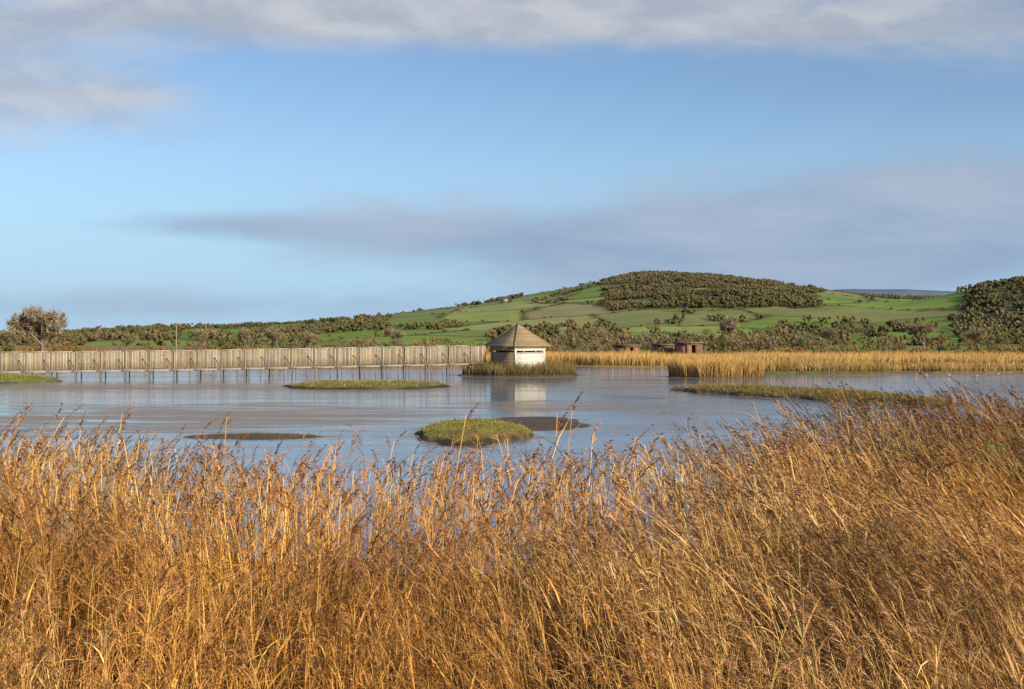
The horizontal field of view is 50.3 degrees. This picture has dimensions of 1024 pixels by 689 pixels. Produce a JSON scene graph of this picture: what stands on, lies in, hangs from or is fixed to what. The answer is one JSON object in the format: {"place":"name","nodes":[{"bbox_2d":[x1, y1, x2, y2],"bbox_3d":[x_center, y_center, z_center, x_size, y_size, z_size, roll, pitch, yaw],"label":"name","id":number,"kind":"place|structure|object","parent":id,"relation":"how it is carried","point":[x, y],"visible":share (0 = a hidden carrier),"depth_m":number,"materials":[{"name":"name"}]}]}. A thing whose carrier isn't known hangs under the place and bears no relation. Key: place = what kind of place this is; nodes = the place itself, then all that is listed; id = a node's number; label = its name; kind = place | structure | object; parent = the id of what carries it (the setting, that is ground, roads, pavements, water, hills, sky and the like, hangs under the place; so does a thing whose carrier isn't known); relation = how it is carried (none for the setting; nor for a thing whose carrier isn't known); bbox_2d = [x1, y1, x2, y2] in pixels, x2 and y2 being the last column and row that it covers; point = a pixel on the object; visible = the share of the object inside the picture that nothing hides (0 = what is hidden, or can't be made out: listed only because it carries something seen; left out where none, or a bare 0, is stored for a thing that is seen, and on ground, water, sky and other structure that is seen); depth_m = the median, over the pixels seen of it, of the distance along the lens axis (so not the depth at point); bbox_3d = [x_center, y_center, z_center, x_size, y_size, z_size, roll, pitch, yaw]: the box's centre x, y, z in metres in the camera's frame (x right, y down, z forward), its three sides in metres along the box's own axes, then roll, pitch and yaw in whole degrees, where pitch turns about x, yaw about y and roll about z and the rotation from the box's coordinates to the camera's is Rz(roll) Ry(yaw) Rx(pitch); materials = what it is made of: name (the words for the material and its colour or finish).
{"place":"outdoors","nodes":[
{"label":"outdoors","id":0,"kind":"place"},
{"bbox_2d":[0,366,1023,576],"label":"pond water","id":1,"kind":"structure","parent":0,"point":[634,402],"depth_m":59.87,"materials":[{"name":"blue liquid"}]},
{"bbox_2d":[0,345,1023,688],"bbox_3d":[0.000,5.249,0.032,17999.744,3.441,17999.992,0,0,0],"label":"ground","id":2,"kind":"structure","parent":0,"point":[530,423],"depth_m":45.99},
{"bbox_2d":[0,326,30,352],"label":"bare tree","id":3,"kind":"object","parent":2,"relation":"on","point":[10,333],"visible":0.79,"depth_m":198.77,"materials":[{"name":"beige plant"}]},
{"bbox_2d":[0,373,56,379],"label":"bank grass","id":4,"kind":"structure","parent":2,"relation":"on","point":[4,375],"depth_m":102.34,"materials":[{"name":"green plant"}]},
{"bbox_2d":[5,304,69,353],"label":"bare tree","id":5,"kind":"object","parent":2,"relation":"on","point":[31,319],"visible":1,"depth_m":170.76,"materials":[{"name":"beige plant"}]},
{"bbox_2d":[120,332,139,350],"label":"bare tree","id":6,"kind":"object","parent":2,"relation":"on","point":[131,339],"visible":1,"depth_m":229.58,"materials":[{"name":"beige plant"}]},
{"bbox_2d":[176,322,180,349],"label":"utility pole","id":7,"kind":"object","parent":2,"relation":"on","point":[176,335],"visible":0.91,"depth_m":164.93,"materials":[{"name":"grey wood"}]},
{"bbox_2d":[191,326,217,350],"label":"bare tree","id":8,"kind":"object","parent":2,"relation":"on","point":[201,334],"visible":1,"depth_m":239.40,"materials":[{"name":"beige plant"}]},
{"bbox_2d":[0,345,486,377],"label":"boardwalk","id":9,"kind":"structure","parent":2,"relation":"on","point":[139,363],"depth_m":114.64,"materials":[{"name":"beige wood"}]},
{"bbox_2d":[235,328,251,348],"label":"bare tree","id":10,"kind":"object","parent":2,"relation":"on","point":[243,337],"visible":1,"depth_m":249.65,"materials":[{"name":"beige plant"}]},
{"bbox_2d":[191,432,311,438],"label":"island grass","id":11,"kind":"structure","parent":2,"relation":"on","point":[289,434],"depth_m":45.92,"materials":[{"name":"plant"}]},
{"bbox_2d":[263,325,283,349],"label":"bare tree","id":12,"kind":"object","parent":2,"relation":"on","point":[274,334],"visible":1,"depth_m":258.83,"materials":[{"name":"beige plant"}]},
{"bbox_2d":[299,330,319,347],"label":"bare tree","id":13,"kind":"object","parent":2,"relation":"on","point":[306,336],"visible":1,"depth_m":228.84,"materials":[{"name":"beige plant"}]},
{"bbox_2d":[290,379,446,387],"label":"island grass","id":14,"kind":"structure","parent":2,"relation":"on","point":[366,382],"depth_m":90.31,"materials":[{"name":"green plant"}]},
{"bbox_2d":[381,325,407,345],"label":"bare tree","id":15,"kind":"object","parent":2,"relation":"on","point":[395,334],"visible":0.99,"depth_m":300.06,"materials":[{"name":"beige plant"}]},
{"bbox_2d":[422,416,530,441],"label":"island grass","id":16,"kind":"structure","parent":2,"relation":"on","point":[469,430],"depth_m":46.60,"materials":[{"name":"green plant"}]},
{"bbox_2d":[0,369,1023,688],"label":"reed bed","id":17,"kind":"object","parent":2,"relation":"on","point":[964,585],"visible":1,"depth_m":11.33,"materials":[{"name":"brown plant"}]},
{"bbox_2d":[0,343,1023,361],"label":"marsh scrub","id":18,"kind":"object","parent":2,"relation":"on","point":[488,350],"visible":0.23,"depth_m":221.66,"materials":[{"name":"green plant"}]},
{"bbox_2d":[1,323,1023,354],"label":"distant tree belt","id":19,"kind":"object","parent":2,"relation":"on","point":[739,340],"visible":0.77,"depth_m":241.86,"materials":[{"name":"green plant"}]},
{"bbox_2d":[4,349,1023,365],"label":"reed bed","id":20,"kind":"object","parent":2,"relation":"on","point":[637,358],"visible":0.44,"depth_m":155.82,"materials":[{"name":"yellow plant"}]},
{"bbox_2d":[484,321,551,368],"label":"timber bird hide","id":21,"kind":"object","parent":2,"relation":"on","point":[518,342],"visible":0.9,"depth_m":118.21},
{"bbox_2d":[460,359,580,375],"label":"reeds","id":22,"kind":"object","parent":2,"relation":"on","point":[557,367],"visible":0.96,"depth_m":116.21,"materials":[{"name":"green plant"}]},
{"bbox_2d":[588,326,607,350],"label":"bare tree","id":23,"kind":"object","parent":2,"relation":"on","point":[603,331],"visible":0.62,"depth_m":298.86,"materials":[{"name":"brown plant"}]},
{"bbox_2d":[612,345,641,353],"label":"brick shed","id":24,"kind":"structure","parent":2,"relation":"on","point":[628,347],"depth_m":201.22,"materials":[{"name":"brown brick"}]},
{"bbox_2d":[650,344,674,356],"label":"brick shed","id":25,"kind":"structure","parent":2,"relation":"on","point":[669,348],"depth_m":204.06,"materials":[{"name":"brown brick"}]},
{"bbox_2d":[672,342,703,354],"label":"brick shed","id":26,"kind":"structure","parent":2,"relation":"on","point":[687,347],"depth_m":198.20,"materials":[{"name":"brown brick"}]},
{"bbox_2d":[665,352,767,377],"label":"reed clump","id":27,"kind":"object","parent":2,"relation":"on","point":[719,367],"visible":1,"depth_m":112.07,"materials":[{"name":"yellow plant"}]},
{"bbox_2d":[718,316,739,350],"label":"tree","id":28,"kind":"object","parent":2,"relation":"on","point":[729,326],"visible":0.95,"depth_m":298.13,"materials":[{"name":"beige plant"}]},
{"bbox_2d":[765,327,788,337],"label":"bare tree","id":29,"kind":"object","parent":2,"relation":"on","point":[770,330],"visible":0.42,"depth_m":380.18,"materials":[{"name":"brown plant"}]},
{"bbox_2d":[674,383,954,402],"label":"island grass","id":30,"kind":"structure","parent":2,"relation":"on","point":[764,388],"depth_m":75.65,"materials":[{"name":"green plant"}]},
{"bbox_2d":[755,356,890,371],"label":"reed clump","id":31,"kind":"object","parent":2,"relation":"on","point":[784,365],"visible":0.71,"depth_m":126.78,"materials":[{"name":"yellow plant"}]},
{"bbox_2d":[819,327,838,347],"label":"bare tree","id":32,"kind":"object","parent":2,"relation":"on","point":[827,334],"visible":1,"depth_m":299.12,"materials":[{"name":"brown plant"}]},
{"bbox_2d":[904,321,936,352],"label":"tree","id":33,"kind":"object","parent":2,"relation":"on","point":[917,328],"visible":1,"depth_m":258.74,"materials":[{"name":"brown plant"}]},
{"bbox_2d":[846,437,1023,544],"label":"bramble thicket","id":34,"kind":"object","parent":2,"relation":"on","point":[989,446],"visible":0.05,"depth_m":21.80,"materials":[{"name":"brown plant"}]},
{"bbox_2d":[879,360,1023,371],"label":"reed clump","id":35,"kind":"object","parent":2,"relation":"on","point":[959,367],"visible":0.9,"depth_m":129.38,"materials":[{"name":"yellow plant"}]},
{"bbox_2d":[963,327,987,354],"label":"bare tree","id":36,"kind":"object","parent":2,"relation":"on","point":[979,334],"visible":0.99,"depth_m":228.58,"materials":[{"name":"brown plant"}]},
{"bbox_2d":[0,0,1023,329],"label":"sky","id":37,"kind":"structure","parent":0,"point":[167,162],"materials":[{"name":"blue"}]},
{"bbox_2d":[13,280,1023,345],"bbox_3d":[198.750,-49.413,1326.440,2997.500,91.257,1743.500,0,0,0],"label":"hill","id":38,"kind":"structure","parent":0,"point":[578,309],"depth_m":766.11,"materials":[{"name":"green plant"}]},
{"bbox_2d":[0,270,1023,345],"bbox_3d":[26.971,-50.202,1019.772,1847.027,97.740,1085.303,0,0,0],"label":"hillside woodland","id":39,"kind":"object","parent":38,"relation":"on","point":[775,292],"visible":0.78,"depth_m":773.99,"materials":[{"name":"green plant"}]},
{"bbox_2d":[79,289,959,329],"bbox_3d":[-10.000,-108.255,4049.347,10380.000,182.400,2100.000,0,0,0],"label":"distant ridge","id":40,"kind":"structure","parent":0,"point":[904,292],"depth_m":3833.90,"materials":[{"name":"green plant"}]}
]}

